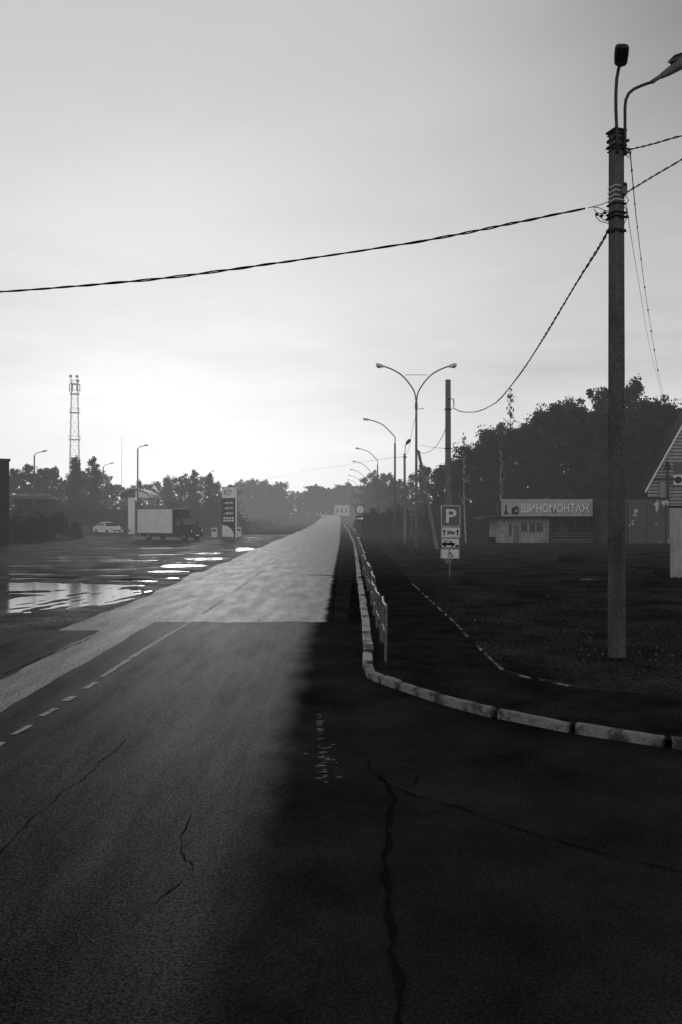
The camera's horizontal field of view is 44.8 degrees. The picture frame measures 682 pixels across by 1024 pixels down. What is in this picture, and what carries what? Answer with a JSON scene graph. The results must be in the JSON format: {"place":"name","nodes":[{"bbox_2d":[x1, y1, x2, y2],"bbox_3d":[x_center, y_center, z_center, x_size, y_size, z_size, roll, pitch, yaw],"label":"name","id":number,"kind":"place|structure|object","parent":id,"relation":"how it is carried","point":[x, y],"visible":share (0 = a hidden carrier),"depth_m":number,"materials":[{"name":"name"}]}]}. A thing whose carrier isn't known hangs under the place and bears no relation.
{"place":"outdoors","nodes":[
{"label":"outdoors","id":0,"kind":"place"},
{"bbox_2d":[0,458,10,545],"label":"brick building","id":1,"kind":"structure","parent":0,"point":[4,502],"depth_m":61.86,"materials":[{"name":"brick"}]},
{"bbox_2d":[0,534,287,637],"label":"mud yard","id":2,"kind":"structure","parent":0,"point":[132,546],"depth_m":38.22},
{"bbox_2d":[9,494,57,535],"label":"market stall","id":3,"kind":"object","parent":2,"relation":"on","point":[24,503],"visible":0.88,"depth_m":88.10,"materials":[{"name":"metal"}]},
{"bbox_2d":[30,511,72,538],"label":"bush","id":4,"kind":"object","parent":2,"relation":"on","point":[55,528],"visible":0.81,"depth_m":76.90,"materials":[{"name":"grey plant"}]},
{"bbox_2d":[46,515,84,538],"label":"bush","id":5,"kind":"object","parent":2,"relation":"on","point":[76,529],"visible":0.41,"depth_m":80.11,"materials":[{"name":"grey plant"}]},
{"bbox_2d":[93,522,122,534],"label":"parked car","id":6,"kind":"object","parent":2,"relation":"on","point":[107,528],"visible":0.94,"depth_m":93.24,"materials":[{"name":"white paint"}]},
{"bbox_2d":[0,542,253,614],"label":"puddle water","id":7,"kind":"structure","parent":2,"relation":"on","point":[112,594],"depth_m":26.73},
{"bbox_2d":[137,508,203,539],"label":"box truck","id":8,"kind":"object","parent":2,"relation":"on","point":[163,523],"visible":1,"depth_m":75.17,"materials":[{"name":"grey metal"}]},
{"bbox_2d":[222,486,236,537],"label":"price sign","id":9,"kind":"object","parent":2,"relation":"on","point":[229,512],"visible":1,"depth_m":79.98,"materials":[{"name":"metal"}]},
{"bbox_2d":[0,515,340,711],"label":"road","id":10,"kind":"structure","parent":0,"point":[284,587],"depth_m":22.88,"materials":[{"name":"asphalt"}]},
{"bbox_2d":[0,630,99,679],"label":"road edge patch","id":11,"kind":"object","parent":10,"relation":"on","point":[17,652],"visible":1,"depth_m":15.04,"materials":[{"name":"asphalt"}]},
{"bbox_2d":[0,623,338,1023],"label":"road patch","id":12,"kind":"object","parent":10,"relation":"on","point":[215,722],"visible":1,"depth_m":6.22,"materials":[{"name":"asphalt"}]},
{"bbox_2d":[154,621,331,622],"bbox_3d":[-2.095,2.434,18.306,4.050,0.001,0.242,0,0,0],"label":"road patch edge","id":13,"kind":"object","parent":10,"relation":"on","point":[245,622],"visible":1,"depth_m":18.22,"materials":[{"name":"asphalt"}]},
{"bbox_2d":[0,0,681,513],"label":"sky","id":14,"kind":"structure","parent":0,"point":[140,139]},
{"bbox_2d":[57,514,670,747],"bbox_3d":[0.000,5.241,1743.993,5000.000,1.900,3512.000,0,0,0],"label":"ground","id":15,"kind":"structure","parent":0,"point":[304,521],"depth_m":148.45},
{"bbox_2d":[9,468,20,506],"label":"tree","id":16,"kind":"object","parent":15,"relation":"on","point":[13,473],"visible":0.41,"depth_m":125.29,"materials":[{"name":"grey plant"}]},
{"bbox_2d":[9,463,49,507],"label":"tree","id":17,"kind":"object","parent":15,"relation":"on","point":[28,469],"visible":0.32,"depth_m":127.80,"materials":[{"name":"grey plant"}]},
{"bbox_2d":[13,474,49,505],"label":"tree","id":18,"kind":"object","parent":15,"relation":"on","point":[29,477],"visible":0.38,"depth_m":120.49,"materials":[{"name":"grey plant"}]},
{"bbox_2d":[12,506,54,538],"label":"bush","id":19,"kind":"object","parent":15,"relation":"on","point":[25,519],"visible":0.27,"depth_m":77.22,"materials":[{"name":"grey plant"}]},
{"bbox_2d":[30,467,60,504],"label":"tree","id":20,"kind":"object","parent":15,"relation":"on","point":[45,473],"visible":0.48,"depth_m":121.28,"materials":[{"name":"grey plant"}]},
{"bbox_2d":[48,465,65,508],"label":"tree","id":21,"kind":"object","parent":15,"relation":"on","point":[55,475],"visible":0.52,"depth_m":121.68,"materials":[{"name":"grey plant"}]},
{"bbox_2d":[68,375,80,473],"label":"lattice mast","id":22,"kind":"object","parent":15,"relation":"on","point":[77,401],"visible":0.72,"depth_m":199.32,"materials":[{"name":"metal"}]},
{"bbox_2d":[63,455,89,512],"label":"tree","id":23,"kind":"object","parent":15,"relation":"on","point":[75,466],"visible":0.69,"depth_m":111.56,"materials":[{"name":"grey plant"}]},
{"bbox_2d":[64,502,103,533],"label":"bush","id":24,"kind":"object","parent":15,"relation":"on","point":[89,509],"visible":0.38,"depth_m":103.73,"materials":[{"name":"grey plant"}]},
{"bbox_2d":[63,501,111,530],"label":"bush","id":25,"kind":"object","parent":15,"relation":"on","point":[96,515],"visible":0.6,"depth_m":103.86,"materials":[{"name":"grey plant"}]},
{"bbox_2d":[79,456,106,513],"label":"tree","id":26,"kind":"object","parent":15,"relation":"on","point":[92,489],"visible":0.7,"depth_m":112.03,"materials":[{"name":"grey plant"}]},
{"bbox_2d":[102,485,120,511],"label":"tree","id":27,"kind":"object","parent":15,"relation":"on","point":[113,489],"visible":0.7,"depth_m":120.08,"materials":[{"name":"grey plant"}]},
{"bbox_2d":[105,500,148,533],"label":"bush","id":28,"kind":"object","parent":15,"relation":"on","point":[115,515],"visible":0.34,"depth_m":103.31,"materials":[{"name":"grey plant"}]},
{"bbox_2d":[119,488,161,533],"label":"station canopy","id":29,"kind":"object","parent":15,"relation":"on","point":[130,492],"visible":0.96,"depth_m":97.94,"materials":[{"name":"grey metal"}]},
{"bbox_2d":[161,473,194,508],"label":"tree","id":30,"kind":"object","parent":15,"relation":"on","point":[183,490],"visible":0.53,"depth_m":118.75,"materials":[{"name":"grey plant"}]},
{"bbox_2d":[184,469,204,508],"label":"tree","id":31,"kind":"object","parent":15,"relation":"on","point":[192,489],"visible":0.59,"depth_m":111.66,"materials":[{"name":"grey plant"}]},
{"bbox_2d":[92,510,299,534],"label":"scrub","id":32,"kind":"object","parent":15,"relation":"on","point":[255,522],"visible":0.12,"depth_m":141.92,"materials":[{"name":"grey plant"}]},
{"bbox_2d":[200,473,216,506],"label":"tree","id":33,"kind":"object","parent":15,"relation":"on","point":[209,482],"visible":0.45,"depth_m":111.81,"materials":[{"name":"grey plant"}]},
{"bbox_2d":[185,495,250,533],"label":"bush","id":34,"kind":"object","parent":15,"relation":"on","point":[217,508],"visible":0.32,"depth_m":103.81,"materials":[{"name":"grey plant"}]},
{"bbox_2d":[238,480,265,521],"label":"tree","id":35,"kind":"object","parent":15,"relation":"on","point":[248,489],"visible":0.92,"depth_m":191.76,"materials":[{"name":"grey plant"}]},
{"bbox_2d":[240,478,275,517],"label":"tree","id":36,"kind":"object","parent":15,"relation":"on","point":[254,484],"visible":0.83,"depth_m":192.24,"materials":[{"name":"grey plant"}]},
{"bbox_2d":[264,481,291,521],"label":"tree","id":37,"kind":"object","parent":15,"relation":"on","point":[276,491],"visible":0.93,"depth_m":195.13,"materials":[{"name":"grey plant"}]},
{"bbox_2d":[270,481,298,517],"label":"tree","id":38,"kind":"object","parent":15,"relation":"on","point":[284,491],"visible":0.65,"depth_m":198.57,"materials":[{"name":"grey plant"}]},
{"bbox_2d":[297,490,320,514],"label":"tree","id":39,"kind":"object","parent":15,"relation":"on","point":[310,503],"visible":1,"depth_m":299.76,"materials":[{"name":"grey plant"}]},
{"bbox_2d":[307,486,327,514],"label":"tree","id":40,"kind":"object","parent":15,"relation":"on","point":[315,495],"visible":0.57,"depth_m":434.78,"materials":[{"name":"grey plant"}]},
{"bbox_2d":[327,485,351,511],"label":"tree","id":41,"kind":"object","parent":15,"relation":"on","point":[340,489],"visible":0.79,"depth_m":435.63,"materials":[{"name":"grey plant"}]},
{"bbox_2d":[334,504,348,515],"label":"building","id":42,"kind":"structure","parent":15,"relation":"on","point":[341,509],"depth_m":290.00,"materials":[{"name":"metal"}]},
{"bbox_2d":[349,477,371,515],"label":"tree","id":43,"kind":"object","parent":15,"relation":"on","point":[359,493],"visible":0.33,"depth_m":164.82,"materials":[{"name":"grey plant"}]},
{"bbox_2d":[359,512,393,536],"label":"bush","id":44,"kind":"object","parent":15,"relation":"on","point":[367,526],"visible":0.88,"depth_m":85.38,"materials":[{"name":"grey plant"}]},
{"bbox_2d":[361,504,410,536],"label":"bush","id":45,"kind":"object","parent":15,"relation":"on","point":[398,517],"visible":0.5,"depth_m":87.42,"materials":[{"name":"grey plant"}]},
{"bbox_2d":[401,507,427,536],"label":"bush","id":46,"kind":"object","parent":15,"relation":"on","point":[413,524],"visible":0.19,"depth_m":85.85,"materials":[{"name":"grey plant"}]},
{"bbox_2d":[418,496,460,537],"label":"bush","id":47,"kind":"object","parent":15,"relation":"on","point":[425,526],"visible":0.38,"depth_m":77.78,"materials":[{"name":"grey plant"}]},
{"bbox_2d":[434,494,478,539],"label":"bush","id":48,"kind":"object","parent":15,"relation":"on","point":[462,533],"visible":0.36,"depth_m":75.15,"materials":[{"name":"grey plant"}]},
{"bbox_2d":[292,526,681,1023],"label":"asphalt apron","id":49,"kind":"object","parent":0,"point":[494,922],"visible":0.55,"depth_m":5.63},
{"bbox_2d":[304,714,342,781],"bbox_3d":[-0.229,2.406,8.605,0.340,0.001,2.521,0,0,-4],"label":"road edge marking","id":50,"kind":"object","parent":49,"relation":"on","point":[324,757],"visible":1,"depth_m":8.10,"materials":[{"name":"paint"}]},
{"bbox_2d":[331,538,361,621],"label":"road shoulder","id":51,"kind":"object","parent":49,"relation":"on","point":[354,614],"visible":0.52,"depth_m":21.80},
{"bbox_2d":[344,525,373,669],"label":"roadside kerb","id":52,"kind":"structure","parent":49,"relation":"on","point":[368,651],"depth_m":17.87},
{"bbox_2d":[365,664,402,688],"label":"corner kerb","id":53,"kind":"structure","parent":49,"relation":"on","point":[371,673],"depth_m":11.74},
{"bbox_2d":[378,772,405,1023],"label":"asphalt crack","id":54,"kind":"object","parent":49,"relation":"on","point":[398,971],"visible":1,"depth_m":4.87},
{"bbox_2d":[378,777,680,870],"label":"asphalt crack","id":55,"kind":"object","parent":49,"relation":"on","point":[532,832],"visible":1,"depth_m":6.23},
{"bbox_2d":[398,682,681,749],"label":"kerb","id":56,"kind":"structure","parent":49,"relation":"on","point":[610,733],"depth_m":9.29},
{"bbox_2d":[345,525,681,740],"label":"pavement","id":57,"kind":"structure","parent":0,"point":[431,646],"depth_m":11.97,"materials":[{"name":"asphalt"}]},
{"bbox_2d":[375,587,381,641],"bbox_3d":[0.721,1.954,15.981,0.067,0.852,2.021,-1,1,0],"label":"railing section","id":58,"kind":"object","parent":57,"relation":"on","point":[378,605],"visible":0.96,"depth_m":15.78,"materials":[{"name":"metal"}]},
{"bbox_2d":[381,596,387,661],"bbox_3d":[0.733,1.940,13.983,0.066,0.852,2.021,1,0,1],"label":"railing section","id":59,"kind":"object","parent":57,"relation":"on","point":[384,628],"visible":1,"depth_m":13.23,"materials":[{"name":"metal"}]},
{"bbox_2d":[369,534,681,694],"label":"gravel yard","id":60,"kind":"structure","parent":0,"point":[531,576],"depth_m":22.03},
{"bbox_2d":[353,469,387,513],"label":"tree","id":61,"kind":"object","parent":60,"relation":"on","point":[373,473],"visible":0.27,"depth_m":157.73,"materials":[{"name":"grey plant"}]},
{"bbox_2d":[363,473,393,512],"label":"tree","id":62,"kind":"object","parent":60,"relation":"on","point":[374,487],"visible":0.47,"depth_m":149.35,"materials":[{"name":"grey plant"}]},
{"bbox_2d":[363,418,395,539],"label":"street lamp","id":63,"kind":"object","parent":60,"relation":"on","point":[366,419],"visible":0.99,"depth_m":71.93,"materials":[{"name":"grey metal"}]},
{"bbox_2d":[369,472,403,515],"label":"tree","id":64,"kind":"object","parent":60,"relation":"on","point":[388,477],"visible":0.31,"depth_m":140.08,"materials":[{"name":"grey plant"}]},
{"bbox_2d":[376,479,409,514],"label":"tree","id":65,"kind":"object","parent":60,"relation":"on","point":[390,493],"visible":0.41,"depth_m":128.05,"materials":[{"name":"grey plant"}]},
{"bbox_2d":[396,472,414,515],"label":"tree","id":66,"kind":"object","parent":60,"relation":"on","point":[408,486],"visible":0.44,"depth_m":124.63,"materials":[{"name":"grey plant"}]},
{"bbox_2d":[403,439,410,543],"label":"street lamp","id":67,"kind":"object","parent":60,"relation":"on","point":[408,441],"visible":0.91,"depth_m":65.91,"materials":[{"name":"metal"}]},
{"bbox_2d":[376,363,456,547],"bbox_3d":[5.327,-4.009,58.509,5.752,13.064,0.346,0,0,0],"label":"street lamp","id":68,"kind":"object","parent":60,"relation":"on","point":[379,365],"visible":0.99,"depth_m":58.44,"materials":[{"name":"grey metal"}]},
{"bbox_2d":[371,533,479,557],"bbox_3d":[9.644,2.025,85.177,13.324,1.254,80.611,0,0,0],"label":"scrub","id":69,"kind":"object","parent":60,"relation":"on","point":[475,553],"visible":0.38,"depth_m":59.68,"materials":[{"name":"black plant"}]},
{"bbox_2d":[416,449,438,548],"bbox_3d":[5.922,-0.901,56.505,1.796,6.896,0.248,0,0,40],"label":"leaning pole","id":70,"kind":"object","parent":60,"relation":"on","point":[428,505],"visible":0.87,"depth_m":56.39,"materials":[{"name":"metal"}]},
{"bbox_2d":[412,466,442,515],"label":"tree","id":71,"kind":"object","parent":60,"relation":"on","point":[420,497],"visible":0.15,"depth_m":103.79,"materials":[{"name":"grey plant"}]},
{"bbox_2d":[422,463,462,514],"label":"tree","id":72,"kind":"object","parent":60,"relation":"on","point":[439,491],"visible":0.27,"depth_m":82.66,"materials":[{"name":"grey plant"}]},
{"bbox_2d":[444,379,453,562],"bbox_3d":[5.232,-1.958,39.949,0.307,8.884,0.420,0,0,-30],"label":"utility pole","id":73,"kind":"object","parent":60,"relation":"on","point":[448,409],"visible":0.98,"depth_m":39.92,"materials":[{"name":"concrete"}]},
{"bbox_2d":[441,505,459,576],"bbox_3d":[4.156,1.109,31.432,0.744,2.714,0.112,0,0,0],"label":"parking sign","id":74,"kind":"object","parent":60,"relation":"on","point":[450,515],"visible":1,"depth_m":31.39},
{"bbox_2d":[437,457,480,511],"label":"tree","id":75,"kind":"object","parent":60,"relation":"on","point":[453,491],"visible":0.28,"depth_m":80.89,"materials":[{"name":"black plant"}]},
{"bbox_2d":[434,442,489,512],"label":"tree","id":76,"kind":"object","parent":60,"relation":"on","point":[467,454],"visible":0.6,"depth_m":80.22,"materials":[{"name":"black plant"}]},
{"bbox_2d":[459,433,469,542],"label":"tree","id":77,"kind":"object","parent":60,"relation":"on","point":[463,476],"visible":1,"depth_m":65.83,"materials":[{"name":"black plant"}]},
{"bbox_2d":[455,441,510,516],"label":"tree","id":78,"kind":"object","parent":60,"relation":"on","point":[482,446],"visible":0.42,"depth_m":82.46,"materials":[{"name":"black plant"}]},
{"bbox_2d":[460,429,526,513],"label":"tree","id":79,"kind":"object","parent":60,"relation":"on","point":[487,437],"visible":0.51,"depth_m":82.63,"materials":[{"name":"black plant"}]},
{"bbox_2d":[412,583,575,687],"bbox_3d":[2.449,2.430,19.556,0.731,0.122,16.779,0,0,-3],"label":"pavement edging","id":80,"kind":"object","parent":60,"relation":"on","point":[494,662],"visible":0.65,"depth_m":12.90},
{"bbox_2d":[476,479,514,538],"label":"bush","id":81,"kind":"object","parent":60,"relation":"on","point":[493,500],"visible":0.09,"depth_m":75.66,"materials":[{"name":"black plant"}]},
{"bbox_2d":[474,430,536,510],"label":"tree","id":82,"kind":"object","parent":60,"relation":"on","point":[513,442],"visible":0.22,"depth_m":83.49,"materials":[{"name":"black plant"}]},
{"bbox_2d":[503,388,518,468],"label":"tree","id":83,"kind":"object","parent":60,"relation":"on","point":[511,407],"visible":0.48,"depth_m":89.92,"materials":[{"name":"black plant"}]},
{"bbox_2d":[486,428,540,498],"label":"tree","id":84,"kind":"object","parent":60,"relation":"on","point":[514,435],"visible":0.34,"depth_m":83.58,"materials":[{"name":"black plant"}]},
{"bbox_2d":[501,422,564,498],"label":"tree","id":85,"kind":"object","parent":60,"relation":"on","point":[527,432],"visible":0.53,"depth_m":82.74,"materials":[{"name":"black plant"}]},
{"bbox_2d":[472,499,596,542],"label":"tyre workshop","id":86,"kind":"structure","parent":60,"relation":"on","point":[538,520],"depth_m":66.47,"materials":[{"name":"metal"}]},
{"bbox_2d":[508,408,580,498],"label":"tree","id":87,"kind":"object","parent":60,"relation":"on","point":[554,440],"visible":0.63,"depth_m":81.83,"materials":[{"name":"black plant"}]},
{"bbox_2d":[513,400,592,498],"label":"tree","id":88,"kind":"object","parent":60,"relation":"on","point":[556,410],"visible":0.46,"depth_m":82.14,"materials":[{"name":"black plant"}]},
{"bbox_2d":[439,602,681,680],"bbox_3d":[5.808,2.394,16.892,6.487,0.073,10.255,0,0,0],"label":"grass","id":89,"kind":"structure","parent":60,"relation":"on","point":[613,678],"depth_m":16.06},
{"bbox_2d":[536,396,585,498],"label":"tree","id":90,"kind":"object","parent":60,"relation":"on","point":[567,406],"visible":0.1,"depth_m":96.63,"materials":[{"name":"black plant"}]},
{"bbox_2d":[539,412,599,498],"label":"tree","id":91,"kind":"object","parent":60,"relation":"on","point":[576,449],"visible":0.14,"depth_m":83.14,"materials":[{"name":"black plant"}]},
{"bbox_2d":[544,401,607,498],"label":"tree","id":92,"kind":"object","parent":60,"relation":"on","point":[580,416],"visible":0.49,"depth_m":81.60,"materials":[{"name":"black plant"}]},
{"bbox_2d":[574,386,607,470],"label":"tree","id":93,"kind":"object","parent":60,"relation":"on","point":[599,398],"visible":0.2,"depth_m":95.74,"materials":[{"name":"black plant"}]},
{"bbox_2d":[558,408,632,498],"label":"tree","id":94,"kind":"object","parent":60,"relation":"on","point":[590,493],"visible":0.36,"depth_m":81.36,"materials":[{"name":"black plant"}]},
{"bbox_2d":[587,498,607,543],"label":"metal garage","id":95,"kind":"structure","parent":60,"relation":"on","point":[598,527],"depth_m":65.14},
{"bbox_2d":[603,504,607,542],"bbox_3d":[21.245,0.913,64.962,1.423,3.105,0.062,0,0,0],"label":"door","id":96,"kind":"structure","parent":95,"relation":"in","point":[605,506],"depth_m":64.95,"materials":[{"name":"metal"}]},
{"bbox_2d":[560,410,640,498],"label":"tree","id":97,"kind":"object","parent":60,"relation":"on","point":[596,427],"visible":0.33,"depth_m":80.77,"materials":[{"name":"black plant"}]},
{"bbox_2d":[575,409,653,496],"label":"tree","id":98,"kind":"object","parent":60,"relation":"on","point":[632,437],"visible":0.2,"depth_m":80.92,"materials":[{"name":"black plant"}]},
{"bbox_2d":[588,44,681,657],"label":"utility pole","id":99,"kind":"object","parent":60,"relation":"on","point":[617,147],"visible":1,"depth_m":13.73,"materials":[{"name":"concrete"}]},
{"bbox_2d":[0,208,584,292],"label":"overhead cable","id":100,"kind":"object","parent":99,"relation":"attached to","point":[308,258],"visible":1,"depth_m":13.27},
{"bbox_2d":[453,227,609,412],"bbox_3d":[5.223,-4.510,26.786,0.638,1.102,25.955,0,0,2],"label":"overhead cable","id":101,"kind":"object","parent":99,"relation":"attached to","point":[590,260],"visible":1,"depth_m":18.08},
{"bbox_2d":[629,151,668,420],"bbox_3d":[15.424,-7.686,40.544,0.600,3.510,57.490,0,0,22],"label":"overhead cable","id":102,"kind":"object","parent":99,"relation":"attached to","point":[641,259],"visible":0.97,"depth_m":24.95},
{"bbox_2d":[625,373,668,465],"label":"tree","id":103,"kind":"object","parent":60,"relation":"on","point":[633,390],"visible":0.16,"depth_m":91.88,"materials":[{"name":"black plant"}]},
{"bbox_2d":[625,395,669,490],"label":"tree","id":104,"kind":"object","parent":60,"relation":"on","point":[644,407],"visible":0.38,"depth_m":81.97,"materials":[{"name":"black plant"}]},
{"bbox_2d":[625,497,670,543],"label":"metal garage","id":105,"kind":"structure","parent":60,"relation":"on","point":[646,520],"depth_m":64.94,"materials":[{"name":"paint"}]},
{"bbox_2d":[628,503,664,542],"bbox_3d":[23.999,0.882,64.962,2.874,3.166,0.062,0,0,0],"label":"door","id":106,"kind":"structure","parent":105,"relation":"in","point":[646,521],"depth_m":64.95,"materials":[{"name":"paint"}]},
{"bbox_2d":[625,410,681,540],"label":"wooden house","id":107,"kind":"structure","parent":60,"relation":"on","point":[662,477],"depth_m":71.98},
{"bbox_2d":[629,398,679,486],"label":"tree","id":108,"kind":"object","parent":60,"relation":"on","point":[666,424],"visible":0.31,"depth_m":82.32,"materials":[{"name":"black plant"}]},
{"bbox_2d":[634,398,681,474],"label":"tree","id":109,"kind":"object","parent":60,"relation":"on","point":[672,408],"visible":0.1,"depth_m":85.33,"materials":[{"name":"black plant"}]},
{"bbox_2d":[669,506,681,578],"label":"metal kiosk","id":110,"kind":"object","parent":60,"relation":"on","point":[675,542],"visible":0.98,"depth_m":30.32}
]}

